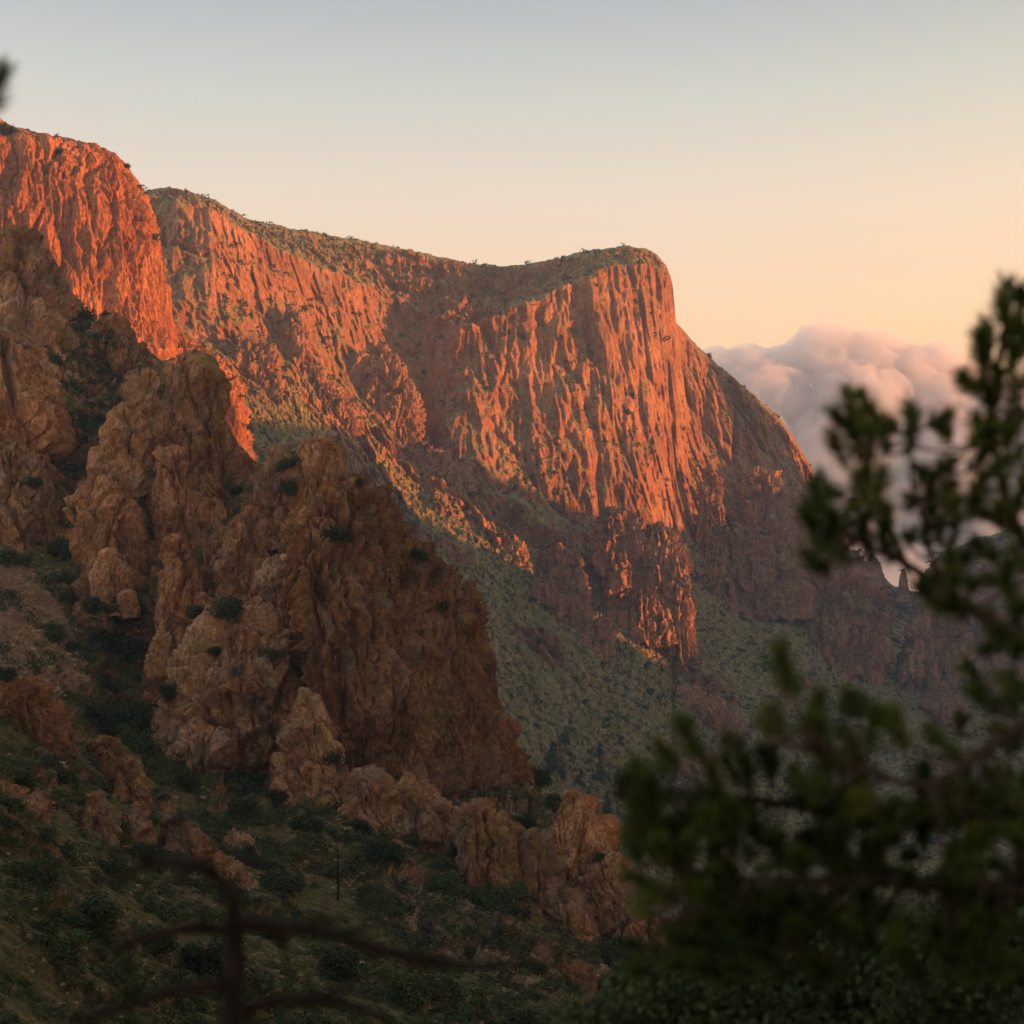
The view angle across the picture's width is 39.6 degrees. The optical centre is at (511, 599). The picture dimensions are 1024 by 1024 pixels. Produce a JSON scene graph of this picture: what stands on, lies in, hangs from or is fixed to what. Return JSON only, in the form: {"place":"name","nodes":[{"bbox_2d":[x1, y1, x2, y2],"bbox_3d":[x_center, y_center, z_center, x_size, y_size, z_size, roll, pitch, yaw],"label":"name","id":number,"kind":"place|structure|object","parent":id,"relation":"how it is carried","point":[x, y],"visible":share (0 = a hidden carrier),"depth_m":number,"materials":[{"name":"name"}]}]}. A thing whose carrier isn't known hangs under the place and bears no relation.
{"place":"outdoors","nodes":[
{"label":"outdoors","id":0,"kind":"place"},
{"bbox_2d":[0,304,713,1023],"bbox_3d":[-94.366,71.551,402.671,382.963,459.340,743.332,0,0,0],"label":"hillside","id":1,"kind":"structure","parent":0,"point":[42,974],"depth_m":173.48,"materials":[{"name":"plant"}]},
{"bbox_2d":[0,543,30,567],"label":"shrub","id":2,"kind":"object","parent":1,"relation":"on","point":[8,557],"visible":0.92,"depth_m":377.62,"materials":[{"name":"green plant"}]},
{"bbox_2d":[0,441,50,553],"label":"boulder pile","id":3,"kind":"object","parent":1,"relation":"on","point":[21,517],"visible":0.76,"depth_m":394.87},
{"bbox_2d":[0,780,51,825],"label":"rock outcrop","id":4,"kind":"object","parent":1,"relation":"on","point":[39,806],"visible":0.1,"depth_m":137.53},
{"bbox_2d":[0,329,76,542],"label":"rock block","id":5,"kind":"object","parent":1,"relation":"on","point":[35,415],"visible":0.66,"depth_m":415.09,"materials":[{"name":"stone"}]},
{"bbox_2d":[18,858,62,889],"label":"shrub","id":6,"kind":"object","parent":1,"relation":"on","point":[52,876],"visible":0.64,"depth_m":94.03,"materials":[{"name":"green plant"}]},
{"bbox_2d":[0,223,88,360],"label":"skyline rock","id":7,"kind":"object","parent":1,"relation":"on","point":[39,300],"visible":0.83,"depth_m":522.86,"materials":[{"name":"stone"}]},
{"bbox_2d":[0,676,89,780],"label":"rock outcrop","id":8,"kind":"object","parent":1,"relation":"on","point":[35,705],"visible":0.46,"depth_m":208.26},
{"bbox_2d":[0,563,90,695],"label":"scree","id":9,"kind":"structure","parent":1,"relation":"on","point":[14,573],"depth_m":327.59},
{"bbox_2d":[40,617,68,644],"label":"shrub","id":10,"kind":"object","parent":9,"relation":"on","point":[52,628],"visible":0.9,"depth_m":331.42,"materials":[{"name":"green plant"}]},
{"bbox_2d":[47,538,71,559],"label":"shrub","id":11,"kind":"object","parent":1,"relation":"on","point":[56,546],"visible":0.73,"depth_m":390.63,"materials":[{"name":"green plant"}]},
{"bbox_2d":[44,926,93,965],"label":"shrub","id":12,"kind":"object","parent":1,"relation":"on","point":[68,948],"visible":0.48,"depth_m":78.55,"materials":[{"name":"green plant"}]},
{"bbox_2d":[54,766,83,785],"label":"shrub","id":13,"kind":"object","parent":1,"relation":"on","point":[67,776],"visible":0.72,"depth_m":188.78,"materials":[{"name":"green plant"}]},
{"bbox_2d":[44,305,124,476],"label":"gully brush","id":14,"kind":"object","parent":1,"relation":"on","point":[57,361],"visible":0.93,"depth_m":484.84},
{"bbox_2d":[77,593,119,621],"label":"shrub","id":15,"kind":"object","parent":1,"relation":"on","point":[90,604],"visible":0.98,"depth_m":345.74,"materials":[{"name":"green plant"}]},
{"bbox_2d":[71,891,127,939],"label":"shrub","id":16,"kind":"object","parent":1,"relation":"on","point":[99,909],"visible":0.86,"depth_m":88.12,"materials":[{"name":"green plant"}]},
{"bbox_2d":[80,700,120,732],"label":"shrub","id":17,"kind":"object","parent":1,"relation":"on","point":[101,712],"visible":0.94,"depth_m":285.82,"materials":[{"name":"green plant"}]},
{"bbox_2d":[81,790,122,845],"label":"rock outcrop","id":18,"kind":"object","parent":1,"relation":"on","point":[100,814],"visible":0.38,"depth_m":164.66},
{"bbox_2d":[62,460,153,656],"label":"rock tower","id":19,"kind":"structure","parent":1,"relation":"on","point":[101,508],"depth_m":372.06,"materials":[{"name":"stone"}]},
{"bbox_2d":[95,671,125,694],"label":"shrub","id":20,"kind":"object","parent":1,"relation":"on","point":[103,676],"visible":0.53,"depth_m":325.41,"materials":[{"name":"green plant"}]},
{"bbox_2d":[74,312,149,410],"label":"brushy rock","id":21,"kind":"object","parent":1,"relation":"on","point":[127,357],"visible":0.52,"depth_m":488.03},
{"bbox_2d":[83,547,140,622],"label":"boulder","id":22,"kind":"object","parent":1,"relation":"on","point":[109,573],"visible":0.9,"depth_m":350.89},
{"bbox_2d":[96,857,127,876],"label":"shrub","id":23,"kind":"object","parent":1,"relation":"on","point":[111,868],"visible":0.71,"depth_m":132.21,"materials":[{"name":"green plant"}]},
{"bbox_2d":[88,626,145,658],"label":"shrub","id":24,"kind":"object","parent":1,"relation":"on","point":[116,640],"visible":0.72,"depth_m":350.62,"materials":[{"name":"green plant"}]},
{"bbox_2d":[86,401,156,537],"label":"rock pinnacle","id":25,"kind":"object","parent":1,"relation":"on","point":[125,442],"visible":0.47,"depth_m":401.54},
{"bbox_2d":[89,735,156,813],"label":"rock outcrop","id":26,"kind":"object","parent":1,"relation":"on","point":[116,762],"visible":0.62,"depth_m":215.91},
{"bbox_2d":[111,704,151,734],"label":"shrub","id":27,"kind":"object","parent":1,"relation":"on","point":[141,718],"visible":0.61,"depth_m":305.25,"materials":[{"name":"green plant"}]},
{"bbox_2d":[117,801,155,844],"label":"rock outcrop","id":28,"kind":"object","parent":1,"relation":"on","point":[135,813],"visible":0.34,"depth_m":171.10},
{"bbox_2d":[119,731,162,757],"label":"shrub","id":29,"kind":"object","parent":1,"relation":"on","point":[131,739],"visible":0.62,"depth_m":278.24,"materials":[{"name":"green plant"}]},
{"bbox_2d":[121,975,160,1003],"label":"shrub","id":30,"kind":"object","parent":1,"relation":"on","point":[140,987],"visible":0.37,"depth_m":80.15,"materials":[{"name":"green plant"}]},
{"bbox_2d":[120,368,163,476],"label":"rock fin","id":31,"kind":"object","parent":1,"relation":"on","point":[142,392],"visible":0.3,"depth_m":425.74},
{"bbox_2d":[134,841,169,862],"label":"shrub","id":32,"kind":"object","parent":1,"relation":"on","point":[155,853],"visible":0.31,"depth_m":165.71,"materials":[{"name":"green plant"}]},
{"bbox_2d":[133,919,180,956],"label":"shrub","id":33,"kind":"object","parent":1,"relation":"on","point":[160,944],"visible":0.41,"depth_m":101.05,"materials":[{"name":"green plant"}]},
{"bbox_2d":[141,533,215,705],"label":"rock pinnacle","id":34,"kind":"object","parent":1,"relation":"on","point":[181,581],"visible":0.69,"depth_m":343.01,"materials":[{"name":"stone"}]},
{"bbox_2d":[149,444,207,577],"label":"rock pinnacle","id":35,"kind":"object","parent":1,"relation":"on","point":[176,502],"visible":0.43,"depth_m":388.13,"materials":[{"name":"stone"}]},
{"bbox_2d":[169,768,206,795],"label":"shrub","id":36,"kind":"object","parent":1,"relation":"on","point":[188,781],"visible":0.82,"depth_m":264.79,"materials":[{"name":"green plant"}]},
{"bbox_2d":[178,936,223,978],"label":"shrub","id":37,"kind":"object","parent":1,"relation":"on","point":[201,956],"visible":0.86,"depth_m":103.67,"materials":[{"name":"green plant"}]},
{"bbox_2d":[155,350,251,502],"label":"rock pinnacle","id":38,"kind":"object","parent":1,"relation":"on","point":[193,406],"visible":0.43,"depth_m":424.14,"materials":[{"name":"stone"}]},
{"bbox_2d":[155,814,259,888],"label":"rock outcrop","id":39,"kind":"object","parent":1,"relation":"on","point":[195,840],"visible":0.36,"depth_m":174.23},
{"bbox_2d":[198,497,227,597],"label":"rock slab","id":40,"kind":"object","parent":1,"relation":"on","point":[212,512],"visible":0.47,"depth_m":369.99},
{"bbox_2d":[146,599,306,777],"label":"rock slab","id":41,"kind":"object","parent":1,"relation":"on","point":[250,723],"visible":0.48,"depth_m":299.92,"materials":[{"name":"stone"}]},
{"bbox_2d":[158,680,179,704],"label":"shrub","id":42,"kind":"object","parent":41,"relation":"on","point":[169,690],"visible":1,"depth_m":302.46,"materials":[{"name":"green plant"}]},
{"bbox_2d":[202,593,248,627],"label":"shrub","id":43,"kind":"object","parent":41,"relation":"on","point":[230,606],"visible":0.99,"depth_m":310.13,"materials":[{"name":"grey plant"}]},
{"bbox_2d":[214,624,258,694],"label":"boulder","id":44,"kind":"object","parent":41,"relation":"on","point":[241,643],"visible":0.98,"depth_m":288.18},
{"bbox_2d":[212,506,269,602],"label":"boulder","id":45,"kind":"object","parent":1,"relation":"on","point":[245,544],"visible":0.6,"depth_m":350.69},
{"bbox_2d":[223,828,259,855],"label":"rock outcrop","id":46,"kind":"object","parent":1,"relation":"on","point":[233,838],"visible":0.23,"depth_m":199.63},
{"bbox_2d":[225,794,261,822],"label":"shrub","id":47,"kind":"object","parent":1,"relation":"on","point":[250,808],"visible":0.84,"depth_m":243.79,"materials":[{"name":"green plant"}]},
{"bbox_2d":[232,843,276,869],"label":"shrub","id":48,"kind":"object","parent":1,"relation":"on","point":[244,850],"visible":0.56,"depth_m":189.22,"materials":[{"name":"green plant"}]},
{"bbox_2d":[241,553,303,639],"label":"rock crag","id":49,"kind":"structure","parent":1,"relation":"on","point":[268,583],"depth_m":332.53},
{"bbox_2d":[247,442,299,550],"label":"brushy rock","id":50,"kind":"object","parent":1,"relation":"on","point":[271,503],"visible":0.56,"depth_m":381.01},
{"bbox_2d":[262,787,288,807],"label":"shrub","id":51,"kind":"object","parent":1,"relation":"on","point":[281,796],"visible":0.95,"depth_m":266.67,"materials":[{"name":"green plant"}]},
{"bbox_2d":[254,869,306,893],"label":"shrub","id":52,"kind":"object","parent":1,"relation":"on","point":[284,883],"visible":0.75,"depth_m":174.78,"materials":[{"name":"green plant"}]},
{"bbox_2d":[288,814,326,832],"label":"shrub","id":53,"kind":"object","parent":1,"relation":"on","point":[297,822],"visible":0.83,"depth_m":244.03,"materials":[{"name":"green plant"}]},
{"bbox_2d":[269,687,349,809],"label":"rock crag","id":54,"kind":"structure","parent":1,"relation":"on","point":[306,735],"depth_m":278.63,"materials":[{"name":"stone"}]},
{"bbox_2d":[320,748,359,773],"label":"shrub","id":55,"kind":"object","parent":54,"relation":"on","point":[334,756],"visible":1,"depth_m":277.50,"materials":[{"name":"green plant"}]},
{"bbox_2d":[0,522,618,1023],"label":"rubble","id":56,"kind":"object","parent":1,"relation":"on","point":[30,624],"visible":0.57,"depth_m":288.92,"materials":[{"name":"stone"}]},
{"bbox_2d":[277,434,347,555],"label":"rock crag","id":57,"kind":"structure","parent":1,"relation":"on","point":[318,460],"depth_m":381.89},
{"bbox_2d":[315,944,363,982],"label":"shrub","id":58,"kind":"object","parent":1,"relation":"on","point":[341,964],"visible":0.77,"depth_m":124.44,"materials":[{"name":"green plant"}]},
{"bbox_2d":[0,552,695,1023],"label":"scrub","id":59,"kind":"object","parent":1,"relation":"on","point":[174,972],"visible":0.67,"depth_m":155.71,"materials":[{"name":"plant"}]},
{"bbox_2d":[362,885,396,911],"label":"shrub","id":60,"kind":"object","parent":1,"relation":"on","point":[372,898],"visible":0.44,"depth_m":191.64,"materials":[{"name":"green plant"}]},
{"bbox_2d":[364,838,408,864],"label":"shrub","id":61,"kind":"object","parent":1,"relation":"on","point":[397,851],"visible":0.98,"depth_m":230.66,"materials":[{"name":"green plant"}]},
{"bbox_2d":[337,764,453,854],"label":"rock crag","id":62,"kind":"structure","parent":1,"relation":"on","point":[412,804],"depth_m":261.45,"materials":[{"name":"stone"}]},
{"bbox_2d":[384,965,433,1012],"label":"shrub","id":63,"kind":"object","parent":1,"relation":"on","point":[417,994],"visible":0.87,"depth_m":118.66,"materials":[{"name":"green plant"}]},
{"bbox_2d":[282,472,542,802],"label":"rock wall","id":64,"kind":"structure","parent":1,"relation":"on","point":[424,711],"depth_m":308.36,"materials":[{"name":"stone"}]},
{"bbox_2d":[317,524,354,548],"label":"shrub","id":65,"kind":"object","parent":64,"relation":"on","point":[342,534],"visible":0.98,"depth_m":305.52,"materials":[{"name":"green plant"}]},
{"bbox_2d":[532,764,554,788],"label":"shrub","id":66,"kind":"object","parent":64,"relation":"on","point":[543,776],"visible":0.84,"depth_m":334.49,"materials":[{"name":"green plant"}]},
{"bbox_2d":[423,868,465,899],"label":"shrub","id":67,"kind":"object","parent":1,"relation":"on","point":[433,885],"visible":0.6,"depth_m":230.70,"materials":[{"name":"green plant"}]},
{"bbox_2d":[380,858,561,986],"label":"scree","id":68,"kind":"structure","parent":1,"relation":"on","point":[546,953],"depth_m":201.29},
{"bbox_2d":[466,883,505,910],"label":"shrub","id":69,"kind":"object","parent":1,"relation":"on","point":[481,896],"visible":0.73,"depth_m":230.63,"materials":[{"name":"green plant"}]},
{"bbox_2d":[497,1006,539,1023],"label":"shrub","id":70,"kind":"object","parent":1,"relation":"on","point":[522,1017],"visible":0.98,"depth_m":131.60,"materials":[{"name":"green plant"}]},
{"bbox_2d":[447,797,602,949],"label":"rock crag","id":71,"kind":"structure","parent":1,"relation":"on","point":[493,845],"depth_m":242.92,"materials":[{"name":"stone"}]},
{"bbox_2d":[505,876,535,904],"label":"shrub","id":72,"kind":"object","parent":71,"relation":"on","point":[517,887],"visible":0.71,"depth_m":240.05,"materials":[{"name":"green plant"}]},
{"bbox_2d":[561,959,599,999],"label":"boulder","id":73,"kind":"object","parent":1,"relation":"on","point":[580,972],"visible":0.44,"depth_m":198.09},
{"bbox_2d":[540,788,625,888],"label":"boulder","id":74,"kind":"object","parent":1,"relation":"on","point":[582,832],"visible":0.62,"depth_m":258.07,"materials":[{"name":"stone"}]},
{"bbox_2d":[578,849,637,944],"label":"rock crag","id":75,"kind":"structure","parent":1,"relation":"on","point":[604,893],"depth_m":249.12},
{"bbox_2d":[593,942,634,970],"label":"shrub","id":76,"kind":"object","parent":1,"relation":"on","point":[608,952],"visible":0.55,"depth_m":230.07,"materials":[{"name":"green plant"}]},
{"bbox_2d":[622,909,676,981],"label":"rock crag","id":77,"kind":"structure","parent":1,"relation":"on","point":[639,927],"depth_m":239.21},
{"bbox_2d":[0,0,1023,590],"label":"sky","id":78,"kind":"structure","parent":0,"point":[825,190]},
{"bbox_2d":[146,186,1023,1023],"bbox_3d":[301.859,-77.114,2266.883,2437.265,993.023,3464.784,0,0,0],"label":"mountain","id":79,"kind":"structure","parent":0,"point":[672,386],"depth_m":1879.67,"materials":[{"name":"stone"}]},
{"bbox_2d":[0,118,180,362],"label":"dome cliff","id":80,"kind":"structure","parent":79,"relation":"on","point":[99,246],"depth_m":1114.61,"materials":[{"name":"stone"}]},
{"bbox_2d":[175,324,257,461],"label":"dome apron","id":81,"kind":"object","parent":79,"relation":"on","point":[236,417],"visible":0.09,"depth_m":1210.93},
{"bbox_2d":[230,335,287,395],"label":"rock outcrop","id":82,"kind":"object","parent":79,"relation":"on","point":[259,359],"visible":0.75,"depth_m":1571.36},
{"bbox_2d":[277,303,317,377],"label":"rock outcrop","id":83,"kind":"object","parent":79,"relation":"on","point":[294,335],"visible":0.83,"depth_m":1693.42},
{"bbox_2d":[295,363,365,442],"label":"rock outcrop","id":84,"kind":"object","parent":79,"relation":"on","point":[336,400],"visible":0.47,"depth_m":1669.41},
{"bbox_2d":[0,129,670,277],"bbox_3d":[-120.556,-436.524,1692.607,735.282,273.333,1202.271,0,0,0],"label":"skyline scrub","id":85,"kind":"object","parent":79,"relation":"on","point":[219,208],"visible":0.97,"depth_m":1721.93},
{"bbox_2d":[348,341,426,453],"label":"rock outcrop","id":86,"kind":"object","parent":79,"relation":"on","point":[378,360],"visible":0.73,"depth_m":1805.99,"materials":[{"name":"stone"}]},
{"bbox_2d":[417,440,480,493],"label":"rock outcrop","id":87,"kind":"object","parent":79,"relation":"on","point":[442,462],"visible":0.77,"depth_m":1780.90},
{"bbox_2d":[439,537,470,573],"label":"rock outcrop","id":88,"kind":"object","parent":79,"relation":"on","point":[458,555],"visible":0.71,"depth_m":1569.90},
{"bbox_2d":[503,533,529,566],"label":"rock outcrop","id":89,"kind":"object","parent":79,"relation":"on","point":[512,544],"visible":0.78,"depth_m":1665.31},
{"bbox_2d":[531,541,593,628],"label":"rock outcrop","id":90,"kind":"object","parent":79,"relation":"on","point":[567,602],"visible":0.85,"depth_m":1589.76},
{"bbox_2d":[136,184,1023,859],"bbox_3d":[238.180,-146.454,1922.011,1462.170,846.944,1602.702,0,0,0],"label":"slope scrub","id":91,"kind":"object","parent":79,"relation":"on","point":[698,578],"visible":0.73,"depth_m":1837.09,"materials":[{"name":"plant"}]},
{"bbox_2d":[576,616,618,669],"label":"rock outcrop","id":92,"kind":"object","parent":79,"relation":"on","point":[596,630],"visible":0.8,"depth_m":1538.65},
{"bbox_2d":[586,506,678,648],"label":"rock outcrop","id":93,"kind":"object","parent":79,"relation":"on","point":[623,541],"visible":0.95,"depth_m":1656.18,"materials":[{"name":"stone"}]},
{"bbox_2d":[244,380,1023,859],"bbox_3d":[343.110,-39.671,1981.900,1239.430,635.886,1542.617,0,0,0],"label":"pale scrub","id":94,"kind":"object","parent":79,"relation":"on","point":[662,672],"visible":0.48,"depth_m":1625.53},
{"bbox_2d":[647,521,702,665],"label":"rock tower","id":95,"kind":"structure","parent":79,"relation":"on","point":[669,550],"depth_m":1654.18,"materials":[{"name":"stone"}]},
{"bbox_2d":[664,675,748,739],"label":"rock outcrop","id":96,"kind":"object","parent":79,"relation":"on","point":[715,712],"visible":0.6,"depth_m":1589.53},
{"bbox_2d":[693,467,730,585],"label":"rock buttress","id":97,"kind":"object","parent":79,"relation":"on","point":[710,491],"visible":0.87,"depth_m":2034.26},
{"bbox_2d":[724,466,816,621],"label":"rock buttress","id":98,"kind":"object","parent":79,"relation":"on","point":[759,558],"visible":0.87,"depth_m":2101.27,"materials":[{"name":"stone"}]},
{"bbox_2d":[804,551,896,684],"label":"rock buttress","id":99,"kind":"object","parent":79,"relation":"on","point":[858,589],"visible":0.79,"depth_m":2074.06,"materials":[{"name":"stone"}]},
{"bbox_2d":[895,569,911,601],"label":"rock spire","id":100,"kind":"object","parent":79,"relation":"on","point":[901,596],"visible":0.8,"depth_m":2562.65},
{"bbox_2d":[894,597,976,699],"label":"rock buttress","id":101,"kind":"object","parent":79,"relation":"on","point":[919,626],"visible":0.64,"depth_m":2083.46,"materials":[{"name":"stone"}]},
{"bbox_2d":[921,681,970,733],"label":"rock outcrop","id":102,"kind":"object","parent":79,"relation":"on","point":[938,699],"visible":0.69,"depth_m":2002.99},
{"bbox_2d":[904,532,1023,662],"bbox_3d":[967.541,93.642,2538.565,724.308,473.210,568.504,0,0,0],"label":"hill beyond","id":103,"kind":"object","parent":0,"point":[984,595],"visible":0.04,"depth_m":2546.37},
{"bbox_2d":[973,605,1023,705],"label":"rock buttress","id":104,"kind":"object","parent":103,"relation":"on","point":[1001,660],"visible":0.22,"depth_m":2364.21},
{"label":"ground","id":105,"kind":"structure","parent":0,"visible":0},
{"bbox_2d":[0,50,21,115],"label":"pine tree","id":106,"kind":"object","parent":105,"relation":"on","point":[5,70],"visible":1,"depth_m":2.41,"materials":[{"name":"green plant"}]},
{"bbox_2d":[52,829,544,1023],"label":"dead tree","id":107,"kind":"object","parent":105,"relation":"on","point":[230,982],"visible":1,"depth_m":2.39,"materials":[{"name":"wood"}]},
{"bbox_2d":[546,867,1023,1023],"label":"oak bush","id":108,"kind":"object","parent":105,"relation":"on","point":[960,1002],"visible":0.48,"depth_m":5.67,"materials":[{"name":"green plant"}]},
{"bbox_2d":[598,268,1023,997],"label":"pine tree","id":109,"kind":"object","parent":105,"relation":"on","point":[702,934],"visible":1,"depth_m":2.79,"materials":[{"name":"green plant"}]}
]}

